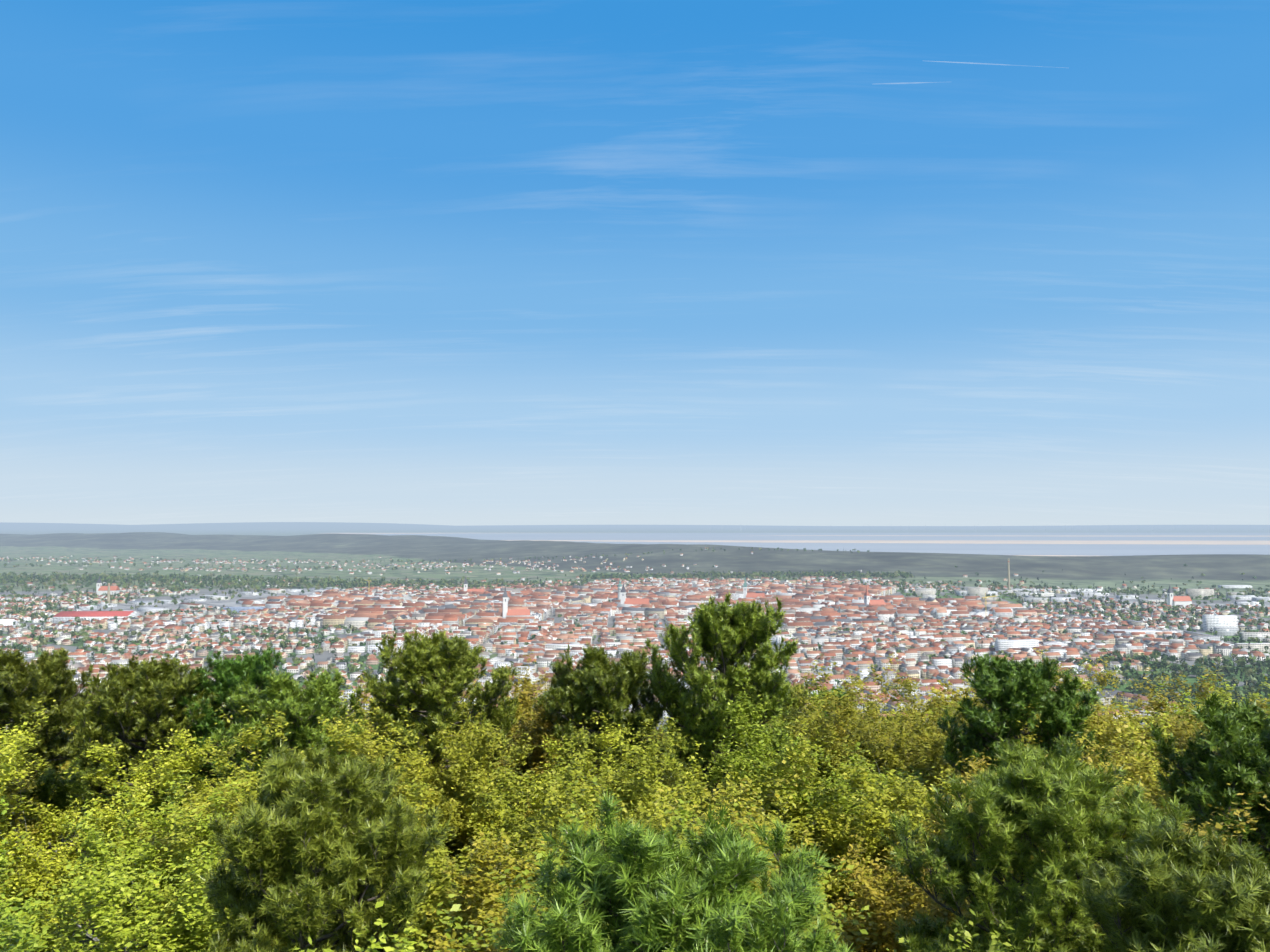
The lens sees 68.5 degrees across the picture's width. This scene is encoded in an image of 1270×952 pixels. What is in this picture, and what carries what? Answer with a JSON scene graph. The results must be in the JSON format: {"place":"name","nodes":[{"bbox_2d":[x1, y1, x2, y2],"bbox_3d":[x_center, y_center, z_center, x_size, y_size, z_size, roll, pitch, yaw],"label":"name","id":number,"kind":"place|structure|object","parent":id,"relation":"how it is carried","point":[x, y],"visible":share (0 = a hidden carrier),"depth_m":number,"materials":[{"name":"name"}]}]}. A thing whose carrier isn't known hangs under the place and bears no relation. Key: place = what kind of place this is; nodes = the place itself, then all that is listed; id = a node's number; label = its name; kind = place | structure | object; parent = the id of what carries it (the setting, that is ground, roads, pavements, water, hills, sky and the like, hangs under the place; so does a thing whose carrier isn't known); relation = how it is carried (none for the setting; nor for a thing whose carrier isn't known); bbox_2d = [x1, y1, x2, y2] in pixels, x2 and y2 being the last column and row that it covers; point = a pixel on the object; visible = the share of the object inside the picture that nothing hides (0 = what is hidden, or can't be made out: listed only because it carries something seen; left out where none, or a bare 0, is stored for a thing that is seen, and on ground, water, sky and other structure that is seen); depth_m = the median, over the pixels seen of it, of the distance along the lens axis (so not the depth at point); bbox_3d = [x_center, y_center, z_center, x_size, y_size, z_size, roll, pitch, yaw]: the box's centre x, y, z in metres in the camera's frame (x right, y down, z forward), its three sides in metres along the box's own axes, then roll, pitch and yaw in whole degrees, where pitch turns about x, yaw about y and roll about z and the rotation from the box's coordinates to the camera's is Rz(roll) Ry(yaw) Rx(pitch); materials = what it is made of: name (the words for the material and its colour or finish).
{"place":"outdoors","nodes":[
{"label":"outdoors","id":0,"kind":"place"},
{"bbox_2d":[0,522,1269,951],"bbox_3d":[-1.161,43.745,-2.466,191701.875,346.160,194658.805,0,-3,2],"label":"terrain","id":1,"kind":"structure","parent":0,"point":[324,542],"depth_m":4437.99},
{"bbox_2d":[0,799,20,928],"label":"oak tree","id":2,"kind":"object","parent":1,"relation":"on","point":[3,850],"visible":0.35,"depth_m":33.03,"materials":[{"name":"green plant"}]},
{"bbox_2d":[0,894,52,951],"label":"oak tree","id":3,"kind":"object","parent":1,"relation":"on","point":[17,930],"visible":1,"depth_m":23.86,"materials":[{"name":"green plant"}]},
{"bbox_2d":[0,744,58,882],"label":"oak tree","id":4,"kind":"object","parent":1,"relation":"on","point":[10,796],"visible":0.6,"depth_m":42.41,"materials":[{"name":"green plant"}]},
{"bbox_2d":[0,668,88,842],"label":"pine tree","id":5,"kind":"object","parent":1,"relation":"on","point":[74,673],"visible":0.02,"depth_m":76.17,"materials":[{"name":"green plant"}]},
{"bbox_2d":[2,719,88,875],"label":"oak tree","id":6,"kind":"object","parent":1,"relation":"on","point":[64,768],"visible":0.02,"depth_m":63.69,"materials":[{"name":"green plant"}]},
{"bbox_2d":[0,647,94,874],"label":"pine tree","id":7,"kind":"object","parent":1,"relation":"on","point":[44,677],"visible":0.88,"depth_m":52.44,"materials":[{"name":"green plant"}]},
{"bbox_2d":[0,835,95,951],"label":"oak tree","id":8,"kind":"object","parent":1,"relation":"on","point":[60,913],"visible":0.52,"depth_m":28.08,"materials":[{"name":"green plant"}]},
{"bbox_2d":[0,716,155,883],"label":"oak tree","id":9,"kind":"object","parent":1,"relation":"on","point":[60,798],"visible":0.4,"depth_m":58.14,"materials":[{"name":"green plant"}]},
{"bbox_2d":[53,766,102,818],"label":"oak tree","id":10,"kind":"object","parent":1,"relation":"on","point":[88,796],"visible":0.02,"depth_m":86.07,"materials":[{"name":"green plant"}]},
{"bbox_2d":[54,714,109,859],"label":"oak tree","id":11,"kind":"object","parent":1,"relation":"on","point":[77,821],"depth_m":93.36,"materials":[{"name":"green plant"}]},
{"bbox_2d":[55,736,109,902],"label":"oak tree","id":12,"kind":"object","parent":1,"relation":"on","point":[67,777],"depth_m":78.95,"materials":[{"name":"green plant"}]},
{"bbox_2d":[75,775,126,806],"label":"oak tree","id":13,"kind":"object","parent":1,"relation":"on","point":[89,794],"depth_m":75.96,"materials":[{"name":"green plant"}]},
{"bbox_2d":[96,576,119,595],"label":"church","id":14,"kind":"structure","parent":1,"relation":"on","point":[100,589],"depth_m":2526.01,"materials":[{"name":"paint"}]},
{"bbox_2d":[107,583,109,603],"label":"chimney","id":15,"kind":"object","parent":1,"relation":"on","point":[108,595],"visible":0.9,"depth_m":2274.60,"materials":[{"name":"concrete"}]},
{"bbox_2d":[0,697,246,951],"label":"oak tree","id":16,"kind":"object","parent":1,"relation":"on","point":[47,871],"visible":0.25,"depth_m":40.74,"materials":[{"name":"green plant"}]},
{"bbox_2d":[0,769,297,951],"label":"oak tree","id":17,"kind":"object","parent":1,"relation":"on","point":[195,917],"visible":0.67,"depth_m":29.40,"materials":[{"name":"green plant"}]},
{"bbox_2d":[68,653,230,951],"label":"pine tree","id":18,"kind":"object","parent":1,"relation":"on","point":[161,687],"visible":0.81,"depth_m":50.26,"materials":[{"name":"green plant"}]},
{"bbox_2d":[69,686,230,916],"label":"oak tree","id":19,"kind":"object","parent":1,"relation":"on","point":[76,722],"depth_m":71.68,"materials":[{"name":"green plant"}]},
{"bbox_2d":[77,702,241,950],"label":"oak tree","id":20,"kind":"object","parent":1,"relation":"on","point":[126,791],"depth_m":58.38,"materials":[{"name":"green plant"}]},
{"bbox_2d":[102,670,302,899],"bbox_3d":[-25.733,21.124,57.621,14.230,18.680,11.869,1,-1,14],"label":"oak tree","id":21,"kind":"object","parent":1,"relation":"on","point":[155,805],"depth_m":54.59,"materials":[{"name":"green plant"}]},
{"bbox_2d":[159,646,284,800],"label":"pine tree","id":22,"kind":"object","parent":1,"relation":"on","point":[227,674],"visible":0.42,"depth_m":53.00,"materials":[{"name":"green plant"}]},
{"bbox_2d":[113,696,433,951],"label":"oak tree","id":23,"kind":"object","parent":1,"relation":"on","point":[249,733],"visible":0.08,"depth_m":40.04,"materials":[{"name":"green plant"}]},
{"bbox_2d":[211,668,368,808],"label":"pine tree","id":24,"kind":"object","parent":1,"relation":"on","point":[302,709],"visible":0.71,"depth_m":46.38,"materials":[{"name":"green plant"}]},
{"bbox_2d":[131,699,451,951],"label":"oak tree","id":25,"kind":"object","parent":1,"relation":"on","point":[230,806],"visible":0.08,"depth_m":38.48,"materials":[{"name":"green plant"}]},
{"bbox_2d":[117,749,531,951],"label":"oak tree","id":26,"kind":"object","parent":1,"relation":"on","point":[432,900],"visible":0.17,"depth_m":31.96,"materials":[{"name":"green plant"}]},
{"bbox_2d":[195,741,455,951],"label":"pine tree","id":27,"kind":"object","parent":1,"relation":"on","point":[327,825],"visible":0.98,"depth_m":22.84,"materials":[{"name":"green plant"}]},
{"bbox_2d":[338,694,364,722],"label":"oak tree","id":28,"kind":"object","parent":1,"relation":"on","point":[348,709],"depth_m":90.58,"materials":[{"name":"green plant"}]},
{"bbox_2d":[294,901,427,951],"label":"oak tree","id":29,"kind":"object","parent":1,"relation":"on","point":[408,947],"visible":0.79,"depth_m":18.50,"materials":[{"name":"green plant"}]},
{"bbox_2d":[338,689,396,741],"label":"oak tree","id":30,"kind":"object","parent":1,"relation":"on","point":[354,691],"depth_m":83.61,"materials":[{"name":"green plant"}]},
{"bbox_2d":[337,705,403,746],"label":"oak tree","id":31,"kind":"object","parent":1,"relation":"on","point":[364,724],"depth_m":73.16,"materials":[{"name":"green plant"}]},
{"bbox_2d":[23,809,725,855],"bbox_3d":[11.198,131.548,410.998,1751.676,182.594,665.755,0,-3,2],"label":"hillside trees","id":32,"kind":"object","parent":1,"relation":"on","point":[59,837],"depth_m":147.07,"materials":[{"name":"green plant"}]},
{"bbox_2d":[351,709,463,782],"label":"oak tree","id":33,"kind":"object","parent":1,"relation":"on","point":[376,736],"depth_m":66.32,"materials":[{"name":"green plant"}]},
{"bbox_2d":[341,666,517,863],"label":"oak tree","id":34,"kind":"object","parent":1,"relation":"on","point":[365,697],"visible":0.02,"depth_m":57.67,"materials":[{"name":"green plant"}]},
{"bbox_2d":[361,628,521,793],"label":"pine tree","id":35,"kind":"object","parent":1,"relation":"on","point":[444,666],"visible":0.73,"depth_m":49.28,"materials":[{"name":"green plant"}]},
{"bbox_2d":[388,699,533,890],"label":"oak tree","id":36,"kind":"object","parent":1,"relation":"on","point":[457,804],"visible":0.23,"depth_m":44.24,"materials":[{"name":"green plant"}]},
{"bbox_2d":[464,577,483,591],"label":"church","id":37,"kind":"structure","parent":1,"relation":"on","point":[466,587],"depth_m":2597.04,"materials":[{"name":"paint"}]},
{"bbox_2d":[464,723,539,887],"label":"oak tree","id":38,"kind":"object","parent":1,"relation":"on","point":[513,761],"depth_m":63.44,"materials":[{"name":"green plant"}]},
{"bbox_2d":[458,674,551,756],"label":"oak tree","id":39,"kind":"object","parent":1,"relation":"on","point":[511,676],"depth_m":77.50,"materials":[{"name":"green plant"}]},
{"bbox_2d":[502,587,529,616],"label":"church","id":40,"kind":"structure","parent":1,"relation":"on","point":[506,612],"depth_m":1937.24,"materials":[{"name":"tile"}]},
{"bbox_2d":[499,707,534,838],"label":"oak tree","id":41,"kind":"object","parent":1,"relation":"on","point":[523,726],"depth_m":69.98,"materials":[{"name":"green plant"}]},
{"bbox_2d":[531,665,611,751],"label":"pine tree","id":42,"kind":"object","parent":1,"relation":"on","point":[554,681],"visible":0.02,"depth_m":60.20,"materials":[{"name":"green plant"}]},
{"bbox_2d":[490,649,681,837],"bbox_3d":[-3.557,20.144,55.246,12.440,18.958,13.577,0,-3,14],"label":"oak tree","id":43,"kind":"object","parent":1,"relation":"on","point":[538,753],"visible":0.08,"depth_m":53.62,"materials":[{"name":"green plant"}]},
{"bbox_2d":[463,710,708,949],"bbox_3d":[-1.901,19.727,43.170,11.713,16.602,11.095,0,-4,14],"label":"oak tree","id":44,"kind":"object","parent":1,"relation":"on","point":[541,782],"visible":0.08,"depth_m":44.05,"materials":[{"name":"green plant"}]},
{"bbox_2d":[534,640,667,811],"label":"pine tree","id":45,"kind":"object","parent":1,"relation":"on","point":[604,685],"visible":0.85,"depth_m":50.21,"materials":[{"name":"green plant"}]},
{"bbox_2d":[461,713,747,915],"bbox_3d":[-0.081,18.948,38.224,10.454,17.311,13.581,-4,-6,40],"label":"oak tree","id":46,"kind":"object","parent":1,"relation":"on","point":[514,817],"visible":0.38,"depth_m":38.30,"materials":[{"name":"green plant"}]},
{"bbox_2d":[617,581,621,599],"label":"fire tower","id":47,"kind":"structure","parent":1,"relation":"on","point":[619,588],"depth_m":2435.15,"materials":[{"name":"paint"}]},
{"bbox_2d":[379,777,874,951],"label":"oak tree","id":48,"kind":"object","parent":1,"relation":"on","point":[469,937],"visible":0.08,"depth_m":22.42,"materials":[{"name":"green plant"}]},
{"bbox_2d":[0,548,1269,729],"bbox_3d":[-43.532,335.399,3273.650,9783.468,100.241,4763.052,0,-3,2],"label":"town buildings","id":49,"kind":"structure","parent":1,"relation":"on","point":[821,611],"depth_m":1811.13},
{"bbox_2d":[0,547,1269,726],"bbox_3d":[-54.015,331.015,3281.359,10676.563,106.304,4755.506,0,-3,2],"label":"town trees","id":50,"kind":"object","parent":1,"relation":"on","point":[1228,667],"visible":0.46,"depth_m":2155.56,"materials":[{"name":"green plant"}]},
{"bbox_2d":[621,583,649,605],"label":"church","id":51,"kind":"structure","parent":1,"relation":"on","point":[634,601],"depth_m":2236.05,"materials":[{"name":"tile"}]},
{"bbox_2d":[399,760,886,951],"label":"oak tree","id":52,"kind":"object","parent":1,"relation":"on","point":[475,880],"visible":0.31,"depth_m":28.02,"materials":[{"name":"green plant"}]},
{"bbox_2d":[632,719,685,798],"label":"oak tree","id":53,"kind":"object","parent":1,"relation":"on","point":[663,753],"depth_m":83.17,"materials":[{"name":"green plant"}]},
{"bbox_2d":[492,789,856,951],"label":"pine tree","id":54,"kind":"object","parent":1,"relation":"on","point":[658,894],"visible":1,"depth_m":15.81,"materials":[{"name":"green plant"}]},
{"bbox_2d":[514,729,844,938],"bbox_3d":[0.983,18.096,32.741,11.018,18.191,12.283,0,-4,-6],"label":"oak tree","id":55,"kind":"object","parent":1,"relation":"on","point":[658,811],"visible":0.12,"depth_m":32.43,"materials":[{"name":"green plant"}]},
{"bbox_2d":[648,753,715,830],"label":"oak tree","id":56,"kind":"object","parent":1,"relation":"on","point":[679,787],"visible":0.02,"depth_m":76.65,"materials":[{"name":"green plant"}]},
{"bbox_2d":[662,734,706,810],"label":"oak tree","id":57,"kind":"object","parent":1,"relation":"on","point":[673,765],"depth_m":88.69,"materials":[{"name":"green plant"}]},
{"bbox_2d":[651,718,755,834],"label":"oak tree","id":58,"kind":"object","parent":1,"relation":"on","point":[683,782],"visible":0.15,"depth_m":67.57,"materials":[{"name":"green plant"}]},
{"bbox_2d":[644,592,798,804],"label":"pine tree","id":59,"kind":"object","parent":1,"relation":"on","point":[725,637],"visible":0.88,"depth_m":47.77,"materials":[{"name":"green plant"}]},
{"bbox_2d":[743,578,764,598],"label":"church","id":60,"kind":"structure","parent":1,"relation":"on","point":[749,595],"depth_m":2498.28,"materials":[{"name":"tile"}]},
{"bbox_2d":[672,665,883,808],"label":"oak tree","id":61,"kind":"object","parent":1,"relation":"on","point":[816,701],"visible":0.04,"depth_m":54.82,"materials":[{"name":"green plant"}]},
{"bbox_2d":[736,680,820,766],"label":"oak tree","id":62,"kind":"object","parent":1,"relation":"on","point":[794,691],"visible":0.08,"depth_m":69.12,"materials":[{"name":"green plant"}]},
{"bbox_2d":[676,673,936,933],"bbox_3d":[8.206,18.845,43.326,13.558,18.546,12.268,1,-5,7],"label":"oak tree","id":63,"kind":"object","parent":1,"relation":"on","point":[755,753],"visible":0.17,"depth_m":41.72,"materials":[{"name":"green plant"}]},
{"bbox_2d":[804,686,863,742],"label":"oak tree","id":64,"kind":"object","parent":1,"relation":"on","point":[838,691],"visible":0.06,"depth_m":83.28,"materials":[{"name":"green plant"}]},
{"bbox_2d":[706,711,974,951],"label":"oak tree","id":65,"kind":"object","parent":1,"relation":"on","point":[836,837],"visible":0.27,"depth_m":37.03,"materials":[{"name":"green plant"}]},
{"bbox_2d":[728,657,977,827],"bbox_3d":[12.539,19.525,51.945,14.066,19.090,13.793,-2,-3,15],"label":"oak tree","id":66,"kind":"object","parent":1,"relation":"on","point":[891,759],"visible":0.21,"depth_m":50.82,"materials":[{"name":"green plant"}]},
{"bbox_2d":[864,587,885,604],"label":"church","id":67,"kind":"structure","parent":1,"relation":"on","point":[867,600],"depth_m":2259.04,"materials":[{"name":"paint"}]},
{"bbox_2d":[789,650,978,831],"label":"oak tree","id":68,"kind":"object","parent":1,"relation":"on","point":[835,697],"visible":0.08,"depth_m":58.84,"materials":[{"name":"green plant"}]},
{"bbox_2d":[846,692,961,773],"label":"oak tree","id":69,"kind":"object","parent":1,"relation":"on","point":[904,709],"visible":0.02,"depth_m":66.38,"materials":[{"name":"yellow plant"}]},
{"bbox_2d":[800,903,1018,951],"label":"oak tree","id":70,"kind":"object","parent":1,"relation":"on","point":[993,942],"visible":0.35,"depth_m":20.16,"materials":[{"name":"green plant"}]},
{"bbox_2d":[879,696,960,754],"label":"oak tree","id":71,"kind":"object","parent":1,"relation":"on","point":[893,710],"depth_m":82.59,"materials":[{"name":"green plant"}]},
{"bbox_2d":[819,740,1125,951],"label":"oak tree","id":72,"kind":"object","parent":1,"relation":"on","point":[886,910],"visible":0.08,"depth_m":31.02,"materials":[{"name":"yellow plant"}]},
{"bbox_2d":[710,524,1263,530],"bbox_3d":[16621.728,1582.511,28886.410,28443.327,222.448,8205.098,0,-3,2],"label":"wind turbines","id":73,"kind":"object","parent":1,"relation":"on","point":[1000,529],"visible":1,"depth_m":30840.43,"materials":[{"name":"white metal"}]},
{"bbox_2d":[982,593,997,611],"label":"tower crane","id":74,"kind":"object","parent":1,"relation":"on","point":[985,597],"visible":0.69,"depth_m":2017.85,"materials":[{"name":"metal"}]},
{"bbox_2d":[908,678,1102,766],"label":"oak tree","id":75,"kind":"object","parent":1,"relation":"on","point":[950,697],"visible":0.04,"depth_m":67.68,"materials":[{"name":"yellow plant"}]},
{"bbox_2d":[1008,559,1009,589],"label":"chimney","id":76,"kind":"object","parent":1,"relation":"on","point":[1008,575],"visible":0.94,"depth_m":2715.21,"materials":[{"name":"concrete"}]},
{"bbox_2d":[934,652,1123,805],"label":"pine tree","id":77,"kind":"object","parent":1,"relation":"on","point":[1004,689],"visible":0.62,"depth_m":41.82,"materials":[{"name":"green plant"}]},
{"bbox_2d":[902,647,1171,796],"bbox_3d":[23.571,19.961,55.009,16.247,19.510,11.903,0,-3,-7],"label":"oak tree","id":78,"kind":"object","parent":1,"relation":"on","point":[940,701],"visible":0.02,"depth_m":55.06,"materials":[{"name":"green plant"}]},
{"bbox_2d":[921,652,1152,772],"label":"oak tree","id":79,"kind":"object","parent":1,"relation":"on","point":[969,690],"visible":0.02,"depth_m":59.51,"materials":[{"name":"green plant"}]},
{"bbox_2d":[878,730,1209,951],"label":"pine tree","id":80,"kind":"object","parent":1,"relation":"on","point":[1024,796],"visible":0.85,"depth_m":23.21,"materials":[{"name":"green plant"}]},
{"bbox_2d":[1026,654,1158,787],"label":"oak tree","id":81,"kind":"object","parent":1,"relation":"on","point":[1101,681],"visible":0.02,"depth_m":62.48,"materials":[{"name":"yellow plant"}]},
{"bbox_2d":[1096,692,1187,811],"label":"oak tree","id":82,"kind":"object","parent":1,"relation":"on","point":[1131,726],"visible":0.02,"depth_m":43.29,"materials":[{"name":"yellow plant"}]},
{"bbox_2d":[1016,698,1269,919],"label":"oak tree","id":83,"kind":"object","parent":1,"relation":"on","point":[1133,769],"visible":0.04,"depth_m":36.76,"materials":[{"name":"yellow plant"}]},
{"bbox_2d":[1091,702,1202,785],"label":"oak tree","id":84,"kind":"object","parent":1,"relation":"on","point":[1136,720],"depth_m":70.68,"materials":[{"name":"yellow plant"}]},
{"bbox_2d":[1045,807,1269,951],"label":"pine tree","id":85,"kind":"object","parent":1,"relation":"on","point":[1197,898],"visible":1,"depth_m":17.60,"materials":[{"name":"green plant"}]},
{"bbox_2d":[1112,674,1237,780],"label":"oak tree","id":86,"kind":"object","parent":1,"relation":"on","point":[1176,705],"visible":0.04,"depth_m":72.93,"materials":[{"name":"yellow plant"}]},
{"bbox_2d":[1085,783,1269,946],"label":"oak tree","id":87,"kind":"object","parent":1,"relation":"on","point":[1219,826],"visible":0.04,"depth_m":25.73,"materials":[{"name":"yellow plant"}]},
{"bbox_2d":[1167,586,1191,607],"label":"church","id":88,"kind":"structure","parent":1,"relation":"on","point":[1172,600],"depth_m":2242.04,"materials":[{"name":"paint"}]},
{"bbox_2d":[1094,661,1269,816],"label":"oak tree","id":89,"kind":"object","parent":1,"relation":"on","point":[1179,734],"visible":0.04,"depth_m":49.15,"materials":[{"name":"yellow plant"}]},
{"bbox_2d":[1111,701,1264,836],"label":"oak tree","id":90,"kind":"object","parent":1,"relation":"on","point":[1179,776],"depth_m":40.52,"materials":[{"name":"green plant"}]},
{"bbox_2d":[1146,700,1241,791],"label":"oak tree","id":91,"kind":"object","parent":1,"relation":"on","point":[1181,720],"visible":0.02,"depth_m":62.00,"materials":[{"name":"green plant"}]},
{"bbox_2d":[1148,692,1269,870],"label":"pine tree","id":92,"kind":"object","parent":1,"relation":"on","point":[1240,761],"visible":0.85,"depth_m":31.77,"materials":[{"name":"green plant"}]},
{"bbox_2d":[1155,674,1269,773],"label":"oak tree","id":93,"kind":"object","parent":1,"relation":"on","point":[1227,693],"visible":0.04,"depth_m":54.63,"materials":[{"name":"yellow plant"}]},
{"bbox_2d":[1248,687,1269,720],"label":"oak tree","id":94,"kind":"object","parent":1,"relation":"on","point":[1257,694],"visible":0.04,"depth_m":66.31,"materials":[{"name":"green plant"}]},
{"bbox_2d":[0,581,1269,720],"bbox_3d":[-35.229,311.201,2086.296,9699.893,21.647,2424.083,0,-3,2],"label":"trees","id":95,"kind":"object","parent":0,"point":[1191,680],"depth_m":1928.96,"materials":[{"name":"green plant"}]},
{"bbox_2d":[0,0,1269,525],"label":"sky","id":96,"kind":"structure","parent":0,"point":[429,262],"materials":[{"name":"blue"}]},
{"bbox_2d":[373,533,1269,555],"bbox_3d":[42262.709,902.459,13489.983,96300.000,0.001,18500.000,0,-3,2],"label":"lake water","id":97,"kind":"structure","parent":0,"point":[1090,549],"depth_m":10485.47,"materials":[{"name":"liquid"}]},
{"bbox_2d":[506,535,1269,544],"bbox_3d":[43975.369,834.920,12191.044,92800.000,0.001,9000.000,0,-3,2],"label":"reed island ground","id":98,"kind":"structure","parent":0,"point":[1049,542],"depth_m":11054.62,"materials":[{"name":"green plant"}]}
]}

